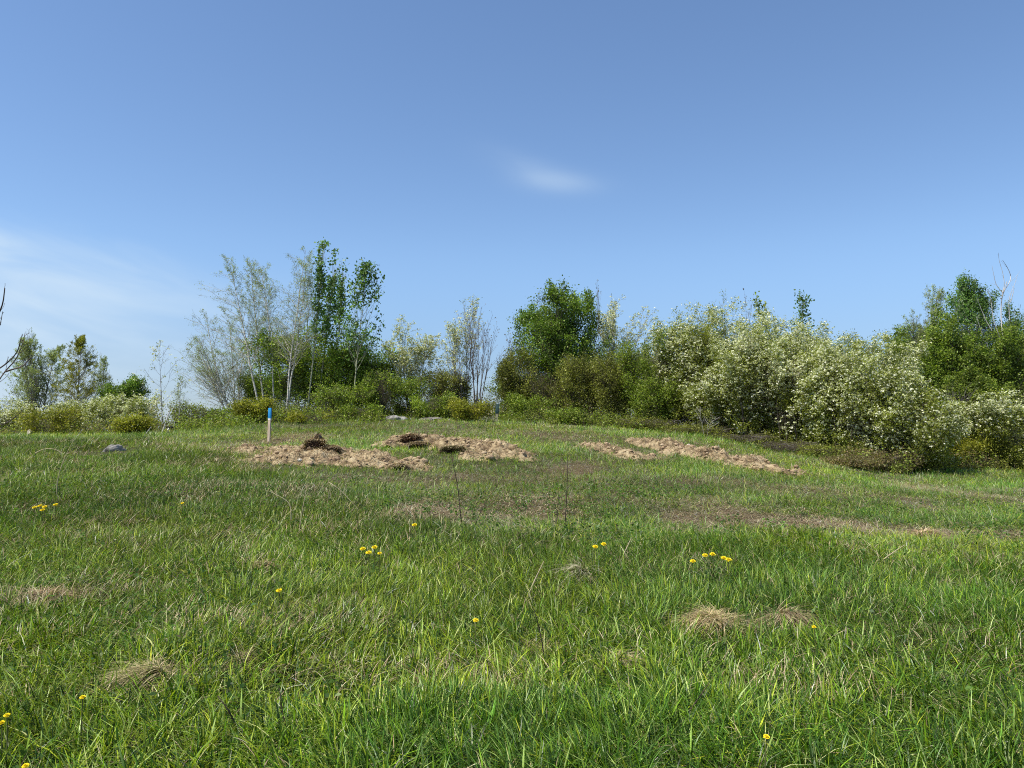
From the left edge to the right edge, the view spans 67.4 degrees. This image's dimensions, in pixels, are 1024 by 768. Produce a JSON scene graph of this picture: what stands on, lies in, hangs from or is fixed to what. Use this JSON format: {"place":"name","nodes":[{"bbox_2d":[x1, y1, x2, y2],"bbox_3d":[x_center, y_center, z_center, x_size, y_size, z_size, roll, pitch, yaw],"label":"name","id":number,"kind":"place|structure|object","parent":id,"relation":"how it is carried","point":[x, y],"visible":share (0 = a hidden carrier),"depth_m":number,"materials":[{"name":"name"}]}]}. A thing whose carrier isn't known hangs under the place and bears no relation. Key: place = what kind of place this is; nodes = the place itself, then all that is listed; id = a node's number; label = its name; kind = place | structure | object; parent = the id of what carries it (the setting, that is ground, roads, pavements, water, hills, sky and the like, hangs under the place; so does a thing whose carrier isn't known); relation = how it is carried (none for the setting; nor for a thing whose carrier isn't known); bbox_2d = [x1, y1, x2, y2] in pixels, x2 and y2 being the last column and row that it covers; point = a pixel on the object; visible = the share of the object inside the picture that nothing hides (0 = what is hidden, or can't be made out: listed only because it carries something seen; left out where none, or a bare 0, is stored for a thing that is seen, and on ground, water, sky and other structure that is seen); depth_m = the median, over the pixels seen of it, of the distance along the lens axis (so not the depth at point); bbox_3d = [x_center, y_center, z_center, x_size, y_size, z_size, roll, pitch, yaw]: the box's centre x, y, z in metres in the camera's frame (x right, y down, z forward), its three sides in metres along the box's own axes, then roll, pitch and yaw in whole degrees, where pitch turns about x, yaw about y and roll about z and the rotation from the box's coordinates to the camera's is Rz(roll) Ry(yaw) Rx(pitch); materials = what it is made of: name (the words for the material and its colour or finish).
{"place":"outdoors","nodes":[
{"label":"outdoors","id":0,"kind":"place"},
{"bbox_2d":[0,414,1023,767],"bbox_3d":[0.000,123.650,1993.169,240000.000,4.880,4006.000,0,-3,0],"label":"ground","id":1,"kind":"structure","parent":0,"point":[576,472],"depth_m":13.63,"materials":[{"name":"green plant"}]},
{"bbox_2d":[0,287,31,428],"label":"bare tree","id":2,"kind":"object","parent":1,"relation":"on","point":[7,370],"visible":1,"depth_m":11.54,"materials":[{"name":"grey plant"}]},
{"bbox_2d":[0,396,35,433],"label":"blossoming bush","id":3,"kind":"object","parent":1,"relation":"on","point":[3,414],"visible":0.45,"depth_m":32.67,"materials":[{"name":"white plant"}]},
{"bbox_2d":[0,327,67,410],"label":"background tree","id":4,"kind":"object","parent":1,"relation":"on","point":[29,370],"visible":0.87,"depth_m":43.78,"materials":[{"name":"green plant"}]},
{"bbox_2d":[5,403,63,431],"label":"blossoming bush","id":5,"kind":"object","parent":1,"relation":"on","point":[48,409],"visible":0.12,"depth_m":32.44,"materials":[{"name":"green plant"}]},
{"bbox_2d":[8,400,88,433],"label":"bush","id":6,"kind":"object","parent":1,"relation":"on","point":[59,415],"visible":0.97,"depth_m":25.71,"materials":[{"name":"green plant"}]},
{"bbox_2d":[8,581,105,608],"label":"dead grass tussock","id":7,"kind":"object","parent":1,"relation":"on","point":[50,591],"visible":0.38,"depth_m":6.21,"materials":[{"name":"plant"}]},
{"bbox_2d":[38,399,108,430],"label":"blossoming bush","id":8,"kind":"object","parent":1,"relation":"on","point":[65,404],"visible":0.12,"depth_m":32.88,"materials":[{"name":"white plant"}]},
{"bbox_2d":[43,334,110,406],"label":"background tree","id":9,"kind":"object","parent":1,"relation":"on","point":[79,343],"visible":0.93,"depth_m":41.97,"materials":[{"name":"green plant"}]},
{"bbox_2d":[79,355,116,425],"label":"background tree","id":10,"kind":"object","parent":1,"relation":"on","point":[103,367],"visible":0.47,"depth_m":45.13,"materials":[{"name":"green plant"}]},
{"bbox_2d":[80,391,141,431],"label":"blossoming bush","id":11,"kind":"object","parent":1,"relation":"on","point":[98,409],"visible":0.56,"depth_m":31.49,"materials":[{"name":"green plant"}]},
{"bbox_2d":[37,651,210,708],"bbox_3d":[-2.053,1.669,4.395,1.322,0.267,1.110,0,-3,0],"label":"dead grass tussock","id":12,"kind":"object","parent":1,"relation":"on","point":[144,669],"visible":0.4,"depth_m":4.36,"materials":[{"name":"plant"}]},
{"bbox_2d":[95,372,156,411],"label":"background tree","id":13,"kind":"object","parent":1,"relation":"on","point":[130,386],"visible":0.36,"depth_m":39.69,"materials":[{"name":"green plant"}]},
{"bbox_2d":[107,411,156,434],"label":"bush","id":14,"kind":"object","parent":1,"relation":"on","point":[139,423],"visible":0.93,"depth_m":25.15,"materials":[{"name":"green plant"}]},
{"bbox_2d":[105,391,167,421],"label":"blossoming bush","id":15,"kind":"object","parent":1,"relation":"on","point":[144,408],"visible":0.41,"depth_m":30.61,"materials":[{"name":"white plant"}]},
{"bbox_2d":[133,340,189,426],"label":"blossoming sapling","id":16,"kind":"object","parent":1,"relation":"on","point":[153,350],"visible":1,"depth_m":26.01,"materials":[{"name":"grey plant"}]},
{"bbox_2d":[162,395,209,425],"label":"bush","id":17,"kind":"object","parent":1,"relation":"on","point":[189,407],"visible":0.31,"depth_m":28.65,"materials":[{"name":"green plant"}]},
{"bbox_2d":[183,402,232,422],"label":"bush","id":18,"kind":"object","parent":1,"relation":"on","point":[212,412],"visible":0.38,"depth_m":28.39,"materials":[{"name":"green plant"}]},
{"bbox_2d":[163,306,259,412],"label":"birch tree","id":19,"kind":"object","parent":1,"relation":"on","point":[207,364],"visible":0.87,"depth_m":32.00,"materials":[{"name":"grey plant"}]},
{"bbox_2d":[171,341,259,409],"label":"birch tree","id":20,"kind":"object","parent":1,"relation":"on","point":[227,389],"visible":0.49,"depth_m":32.57,"materials":[{"name":"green plant"}]},
{"bbox_2d":[184,254,267,398],"bbox_3d":[-11.099,-1.883,30.426,2.961,6.553,2.493,-2,-4,25],"label":"birch tree","id":21,"kind":"object","parent":1,"relation":"on","point":[242,332],"visible":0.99,"depth_m":30.21,"materials":[{"name":"grey plant"}]},
{"bbox_2d":[205,255,272,396],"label":"birch tree","id":22,"kind":"object","parent":1,"relation":"on","point":[251,292],"visible":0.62,"depth_m":31.70,"materials":[{"name":"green plant"}]},
{"bbox_2d":[185,641,296,690],"bbox_3d":[-1.649,1.693,4.669,0.895,0.212,1.199,2,-4,-25],"label":"dead grass tussock","id":23,"kind":"object","parent":1,"relation":"on","point":[242,653],"visible":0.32,"depth_m":4.69,"materials":[{"name":"plant"}]},
{"bbox_2d":[227,392,278,422],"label":"bush","id":24,"kind":"object","parent":1,"relation":"on","point":[256,407],"visible":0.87,"depth_m":26.23,"materials":[{"name":"green plant"}]},
{"bbox_2d":[234,260,289,401],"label":"birch tree","id":25,"kind":"object","parent":1,"relation":"on","point":[268,288],"visible":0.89,"depth_m":30.71,"materials":[{"name":"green plant"}]},
{"bbox_2d":[240,267,286,406],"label":"birch tree","id":26,"kind":"object","parent":1,"relation":"on","point":[259,287],"visible":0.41,"depth_m":32.16,"materials":[{"name":"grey plant"}]},
{"bbox_2d":[233,365,306,409],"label":"dense shrub","id":27,"kind":"object","parent":1,"relation":"on","point":[248,383],"visible":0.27,"depth_m":32.45,"materials":[{"name":"green plant"}]},
{"bbox_2d":[262,246,329,412],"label":"birch tree","id":28,"kind":"object","parent":1,"relation":"on","point":[297,307],"visible":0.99,"depth_m":29.79,"materials":[{"name":"grey plant"}]},
{"bbox_2d":[285,277,328,405],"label":"birch tree","id":29,"kind":"object","parent":1,"relation":"on","point":[307,332],"visible":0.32,"depth_m":31.07,"materials":[{"name":"green plant"}]},
{"bbox_2d":[280,408,337,422],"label":"bush","id":30,"kind":"object","parent":1,"relation":"on","point":[295,415],"visible":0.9,"depth_m":25.68,"materials":[{"name":"green plant"}]},
{"bbox_2d":[299,433,329,450],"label":"root clump","id":31,"kind":"object","parent":1,"relation":"on","point":[317,440],"visible":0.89,"depth_m":15.98,"materials":[{"name":"soil"}]},
{"bbox_2d":[239,320,398,407],"bbox_3d":[-7.890,-0.583,31.575,6.442,3.893,3.306,0,-3,0],"label":"dense shrub","id":32,"kind":"object","parent":1,"relation":"on","point":[331,358],"visible":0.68,"depth_m":30.88,"materials":[{"name":"green plant"}]},
{"bbox_2d":[214,441,434,471],"bbox_3d":[-4.132,1.465,15.713,5.965,0.600,3.088,-3,-4,37],"label":"spoil heap","id":33,"kind":"object","parent":1,"relation":"on","point":[375,457],"visible":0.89,"depth_m":15.17,"materials":[{"name":"soil"}]},
{"bbox_2d":[306,237,345,411],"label":"aspen tree","id":34,"kind":"object","parent":1,"relation":"on","point":[320,274],"visible":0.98,"depth_m":30.15,"materials":[{"name":"green plant"}]},
{"bbox_2d":[317,251,351,404],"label":"aspen tree","id":35,"kind":"object","parent":1,"relation":"on","point":[332,289],"visible":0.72,"depth_m":30.91,"materials":[{"name":"green plant"}]},
{"bbox_2d":[299,379,377,411],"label":"loose shrub","id":36,"kind":"object","parent":1,"relation":"on","point":[340,394],"visible":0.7,"depth_m":28.19,"materials":[{"name":"green plant"}]},
{"bbox_2d":[334,263,356,376],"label":"aspen tree","id":37,"kind":"object","parent":1,"relation":"on","point":[339,294],"visible":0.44,"depth_m":31.73,"materials":[{"name":"green plant"}]},
{"bbox_2d":[329,257,385,386],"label":"aspen tree","id":38,"kind":"object","parent":1,"relation":"on","point":[363,273],"visible":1,"depth_m":29.58,"materials":[{"name":"green plant"}]},
{"bbox_2d":[334,400,386,419],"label":"bush","id":39,"kind":"object","parent":1,"relation":"on","point":[345,409],"visible":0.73,"depth_m":27.27,"materials":[{"name":"green plant"}]},
{"bbox_2d":[339,336,408,407],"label":"dense shrub","id":40,"kind":"object","parent":1,"relation":"on","point":[381,365],"visible":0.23,"depth_m":31.61,"materials":[{"name":"green plant"}]},
{"bbox_2d":[356,368,407,415],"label":"loose shrub","id":41,"kind":"object","parent":1,"relation":"on","point":[369,383],"visible":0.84,"depth_m":28.85,"materials":[{"name":"green plant"}]},
{"bbox_2d":[384,371,435,415],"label":"bush","id":42,"kind":"object","parent":1,"relation":"on","point":[413,387],"visible":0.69,"depth_m":29.39,"materials":[{"name":"green plant"}]},
{"bbox_2d":[379,314,458,405],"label":"blossoming tree","id":43,"kind":"object","parent":1,"relation":"on","point":[418,349],"visible":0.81,"depth_m":31.77,"materials":[{"name":"green plant"}]},
{"bbox_2d":[408,389,457,417],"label":"bush","id":44,"kind":"object","parent":1,"relation":"on","point":[422,406],"visible":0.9,"depth_m":28.48,"materials":[{"name":"green plant"}]},
{"bbox_2d":[416,362,474,401],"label":"twiggy shrub","id":45,"kind":"object","parent":1,"relation":"on","point":[444,378],"visible":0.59,"depth_m":30.72,"materials":[{"name":"green plant"}]},
{"bbox_2d":[372,431,541,461],"bbox_3d":[-1.294,1.385,17.480,2.587,0.704,5.466,3,-5,-44],"label":"spoil heap","id":46,"kind":"object","parent":1,"relation":"on","point":[489,447],"visible":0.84,"depth_m":16.69,"materials":[{"name":"soil"}]},
{"bbox_2d":[432,296,485,399],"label":"blossoming tree","id":47,"kind":"object","parent":1,"relation":"on","point":[456,341],"visible":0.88,"depth_m":31.08,"materials":[{"name":"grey plant"}]},
{"bbox_2d":[443,395,500,420],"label":"bush","id":48,"kind":"object","parent":1,"relation":"on","point":[460,409],"visible":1,"depth_m":26.73,"materials":[{"name":"green plant"}]},
{"bbox_2d":[458,304,505,405],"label":"budding tree","id":49,"kind":"object","parent":1,"relation":"on","point":[478,353],"visible":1,"depth_m":30.10,"materials":[{"name":"grey plant"}]},
{"bbox_2d":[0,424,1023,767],"bbox_3d":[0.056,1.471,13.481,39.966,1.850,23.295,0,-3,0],"label":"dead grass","id":50,"kind":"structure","parent":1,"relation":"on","point":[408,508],"depth_m":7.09,"materials":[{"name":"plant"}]},
{"bbox_2d":[0,369,1023,475],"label":"undergrowth","id":51,"kind":"object","parent":1,"relation":"on","point":[607,418],"visible":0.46,"depth_m":26.36,"materials":[{"name":"green plant"}]},
{"bbox_2d":[491,343,545,411],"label":"twiggy shrub","id":52,"kind":"object","parent":1,"relation":"on","point":[508,379],"visible":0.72,"depth_m":30.24,"materials":[{"name":"green plant"}]},
{"bbox_2d":[500,388,559,415],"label":"bush","id":53,"kind":"object","parent":1,"relation":"on","point":[515,401],"visible":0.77,"depth_m":28.65,"materials":[{"name":"green plant"}]},
{"bbox_2d":[512,365,578,418],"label":"twiggy shrub","id":54,"kind":"object","parent":1,"relation":"on","point":[543,387],"visible":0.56,"depth_m":29.32,"materials":[{"name":"green plant"}]},
{"bbox_2d":[507,274,617,404],"bbox_3d":[1.853,-1.430,31.057,4.712,5.811,4.090,0,-3,0],"label":"maple tree","id":55,"kind":"object","parent":1,"relation":"on","point":[555,333],"visible":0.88,"depth_m":30.53,"materials":[{"name":"green plant"}]},
{"bbox_2d":[543,404,598,423],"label":"bush","id":56,"kind":"object","parent":1,"relation":"on","point":[569,413],"visible":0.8,"depth_m":26.63,"materials":[{"name":"green plant"}]},
{"bbox_2d":[553,346,612,414],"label":"twiggy shrub","id":57,"kind":"object","parent":1,"relation":"on","point":[580,374],"visible":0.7,"depth_m":28.45,"materials":[{"name":"green plant"}]},
{"bbox_2d":[584,343,644,417],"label":"twiggy shrub","id":58,"kind":"object","parent":1,"relation":"on","point":[607,379],"visible":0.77,"depth_m":27.67,"materials":[{"name":"green plant"}]},
{"bbox_2d":[569,440,662,460],"bbox_3d":[2.225,1.526,17.718,1.652,0.543,2.860,3,-5,-44],"label":"spoil heap","id":59,"kind":"object","parent":1,"relation":"on","point":[626,453],"visible":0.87,"depth_m":17.33,"materials":[{"name":"soil"}]},
{"bbox_2d":[596,293,658,408],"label":"blossoming tree","id":60,"kind":"object","parent":1,"relation":"on","point":[606,326],"visible":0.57,"depth_m":32.08,"materials":[{"name":"green plant"}]},
{"bbox_2d":[611,413,683,429],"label":"understorey shrub","id":61,"kind":"object","parent":1,"relation":"on","point":[648,422],"visible":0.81,"depth_m":25.64,"materials":[{"name":"green plant"}]},
{"bbox_2d":[611,327,685,418],"bbox_3d":[4.900,-0.286,27.477,2.813,3.741,2.439,0,-3,0],"label":"lime bush","id":62,"kind":"object","parent":1,"relation":"on","point":[643,362],"visible":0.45,"depth_m":27.24,"materials":[{"name":"green plant"}]},
{"bbox_2d":[621,367,695,420],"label":"bush","id":63,"kind":"object","parent":1,"relation":"on","point":[664,397],"visible":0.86,"depth_m":26.52,"materials":[{"name":"green plant"}]},
{"bbox_2d":[640,337,712,426],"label":"blossoming tree","id":64,"kind":"object","parent":1,"relation":"on","point":[658,359],"visible":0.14,"depth_m":27.31,"materials":[{"name":"green plant"}]},
{"bbox_2d":[644,290,750,424],"bbox_3d":[6.609,-0.848,26.940,3.772,5.094,3.470,0,-3,0],"label":"blossoming tree","id":65,"kind":"object","parent":1,"relation":"on","point":[686,336],"visible":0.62,"depth_m":26.69,"materials":[{"name":"green plant"}]},
{"bbox_2d":[655,420,741,434],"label":"understorey shrub","id":66,"kind":"object","parent":1,"relation":"on","point":[673,428],"visible":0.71,"depth_m":24.27,"materials":[{"name":"green plant"}]},
{"bbox_2d":[675,362,753,433],"bbox_3d":[6.942,0.509,25.291,2.720,2.461,2.329,1,-4,-13],"label":"blossoming bush","id":67,"kind":"object","parent":1,"relation":"on","point":[696,398],"visible":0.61,"depth_m":25.02,"materials":[{"name":"green plant"}]},
{"bbox_2d":[624,435,811,476],"bbox_3d":[4.474,1.681,18.546,2.538,0.914,6.220,2,-4,-30],"label":"spoil heap","id":68,"kind":"object","parent":1,"relation":"on","point":[666,445],"visible":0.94,"depth_m":17.53,"materials":[{"name":"soil"}]},
{"bbox_2d":[651,598,786,645],"bbox_3d":[1.595,1.742,5.575,1.600,0.294,1.236,-2,-4,29],"label":"dead grass tussock","id":69,"kind":"object","parent":1,"relation":"on","point":[712,615],"visible":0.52,"depth_m":5.61,"materials":[{"name":"plant"}]},
{"bbox_2d":[697,428,779,442],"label":"understorey shrub","id":70,"kind":"object","parent":1,"relation":"on","point":[735,437],"visible":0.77,"depth_m":23.50,"materials":[{"name":"green plant"}]},
{"bbox_2d":[697,313,801,443],"bbox_3d":[7.684,-0.160,24.827,3.398,4.231,2.684,1,-4,-16],"label":"blossoming tree","id":71,"kind":"object","parent":1,"relation":"on","point":[748,376],"visible":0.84,"depth_m":24.23,"materials":[{"name":"green plant"}]},
{"bbox_2d":[726,306,828,442],"bbox_3d":[8.946,-0.393,26.293,3.900,4.967,2.986,0,-3,0],"label":"blossoming tree","id":72,"kind":"object","parent":1,"relation":"on","point":[764,314],"visible":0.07,"depth_m":26.39,"materials":[{"name":"green plant"}]},
{"bbox_2d":[744,435,821,451],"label":"understorey shrub","id":73,"kind":"object","parent":1,"relation":"on","point":[790,446],"visible":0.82,"depth_m":22.66,"materials":[{"name":"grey plant"}]},
{"bbox_2d":[751,321,848,444],"bbox_3d":[9.056,0.021,24.130,3.478,4.187,2.778,0,-3,0],"label":"blossoming tree","id":74,"kind":"object","parent":1,"relation":"on","point":[786,430],"visible":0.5,"depth_m":23.75,"materials":[{"name":"green plant"}]},
{"bbox_2d":[789,289,814,341],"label":"aspen tree","id":75,"kind":"object","parent":1,"relation":"on","point":[801,310],"visible":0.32,"depth_m":30.31,"materials":[{"name":"green plant"}]},
{"bbox_2d":[743,597,876,636],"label":"dead grass tussock","id":76,"kind":"object","parent":1,"relation":"on","point":[798,614],"visible":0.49,"depth_m":5.68,"materials":[{"name":"plant"}]},
{"bbox_2d":[786,315,862,442],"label":"blossoming tree","id":77,"kind":"object","parent":1,"relation":"on","point":[822,325],"visible":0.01,"depth_m":26.64,"materials":[{"name":"green plant"}]},
{"bbox_2d":[786,337,883,448],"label":"blossoming tree","id":78,"kind":"object","parent":1,"relation":"on","point":[819,391],"visible":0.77,"depth_m":22.37,"materials":[{"name":"green plant"}]},
{"bbox_2d":[796,437,879,456],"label":"understorey shrub","id":79,"kind":"object","parent":1,"relation":"on","point":[815,448],"visible":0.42,"depth_m":21.54,"materials":[{"name":"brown plant"}]},
{"bbox_2d":[819,452,892,467],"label":"understorey shrub","id":80,"kind":"object","parent":1,"relation":"on","point":[856,461],"visible":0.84,"depth_m":19.57,"materials":[{"name":"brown plant"}]},
{"bbox_2d":[807,328,919,442],"bbox_3d":[10.826,0.236,24.340,2.840,4.292,2.789,1,-4,-22],"label":"blossoming tree","id":81,"kind":"object","parent":1,"relation":"on","point":[889,354],"visible":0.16,"depth_m":23.81,"materials":[{"name":"green plant"}]},
{"bbox_2d":[831,356,936,454],"bbox_3d":[10.616,0.832,21.990,2.565,3.150,2.822,-3,-4,38],"label":"blossoming bush","id":82,"kind":"object","parent":1,"relation":"on","point":[903,379],"visible":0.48,"depth_m":21.51,"materials":[{"name":"green plant"}]},
{"bbox_2d":[848,445,928,470],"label":"understorey shrub","id":83,"kind":"object","parent":1,"relation":"on","point":[888,458],"visible":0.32,"depth_m":20.51,"materials":[{"name":"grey plant"}]},
{"bbox_2d":[858,335,937,449],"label":"blossoming tree","id":84,"kind":"object","parent":1,"relation":"on","point":[922,343],"visible":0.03,"depth_m":25.02,"materials":[{"name":"green plant"}]},
{"bbox_2d":[832,379,975,472],"bbox_3d":[11.234,1.194,21.614,3.154,2.562,3.808,-3,-5,43],"label":"blossoming bush","id":85,"kind":"object","parent":1,"relation":"on","point":[935,433],"visible":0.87,"depth_m":20.91,"materials":[{"name":"green plant"}]},
{"bbox_2d":[880,324,952,414],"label":"broadleaf tree","id":86,"kind":"object","parent":1,"relation":"on","point":[900,335],"visible":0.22,"depth_m":32.72,"materials":[{"name":"green plant"}]},
{"bbox_2d":[893,283,947,352],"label":"grey tree","id":87,"kind":"object","parent":1,"relation":"on","point":[917,335],"visible":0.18,"depth_m":35.96,"materials":[{"name":"green plant"}]},
{"bbox_2d":[888,525,952,538],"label":"dead grass tussock","id":88,"kind":"object","parent":1,"relation":"on","point":[932,531],"visible":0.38,"depth_m":9.78,"materials":[{"name":"plant"}]},
{"bbox_2d":[917,306,1000,442],"bbox_3d":[18.662,-0.178,32.120,3.189,6.273,2.659,0,-3,0],"label":"broadleaf tree","id":89,"kind":"object","parent":1,"relation":"on","point":[964,355],"visible":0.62,"depth_m":31.77,"materials":[{"name":"green plant"}]},
{"bbox_2d":[942,288,975,370],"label":"aspen tree","id":90,"kind":"object","parent":1,"relation":"on","point":[953,299],"visible":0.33,"depth_m":33.18,"materials":[{"name":"green plant"}]},
{"bbox_2d":[946,431,999,466],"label":"understorey shrub","id":91,"kind":"object","parent":1,"relation":"on","point":[977,443],"visible":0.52,"depth_m":23.07,"materials":[{"name":"green plant"}]},
{"bbox_2d":[941,269,1006,382],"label":"poplar tree","id":92,"kind":"object","parent":1,"relation":"on","point":[973,296],"visible":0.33,"depth_m":35.88,"materials":[{"name":"green plant"}]},
{"bbox_2d":[934,362,1021,438],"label":"broadleaf tree","id":93,"kind":"object","parent":1,"relation":"on","point":[970,378],"visible":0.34,"depth_m":29.33,"materials":[{"name":"green plant"}]},
{"bbox_2d":[954,386,1023,468],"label":"blossoming bush","id":94,"kind":"object","parent":1,"relation":"on","point":[997,424],"visible":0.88,"depth_m":23.00,"materials":[{"name":"green plant"}]},
{"bbox_2d":[967,253,1016,345],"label":"dead tree","id":95,"kind":"object","parent":1,"relation":"on","point":[1001,301],"visible":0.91,"depth_m":33.33,"materials":[{"name":"grey wood"}]},
{"bbox_2d":[966,322,1023,408],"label":"broadleaf tree","id":96,"kind":"object","parent":1,"relation":"on","point":[1008,355],"visible":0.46,"depth_m":31.44,"materials":[{"name":"green plant"}]},
{"bbox_2d":[992,300,1023,430],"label":"poplar tree","id":97,"kind":"object","parent":1,"relation":"on","point":[1006,315],"visible":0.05,"depth_m":37.19,"materials":[{"name":"green plant"}]},
{"bbox_2d":[0,0,1023,430],"label":"sky","id":98,"kind":"structure","parent":0,"point":[856,156],"materials":[{"name":"blue"}]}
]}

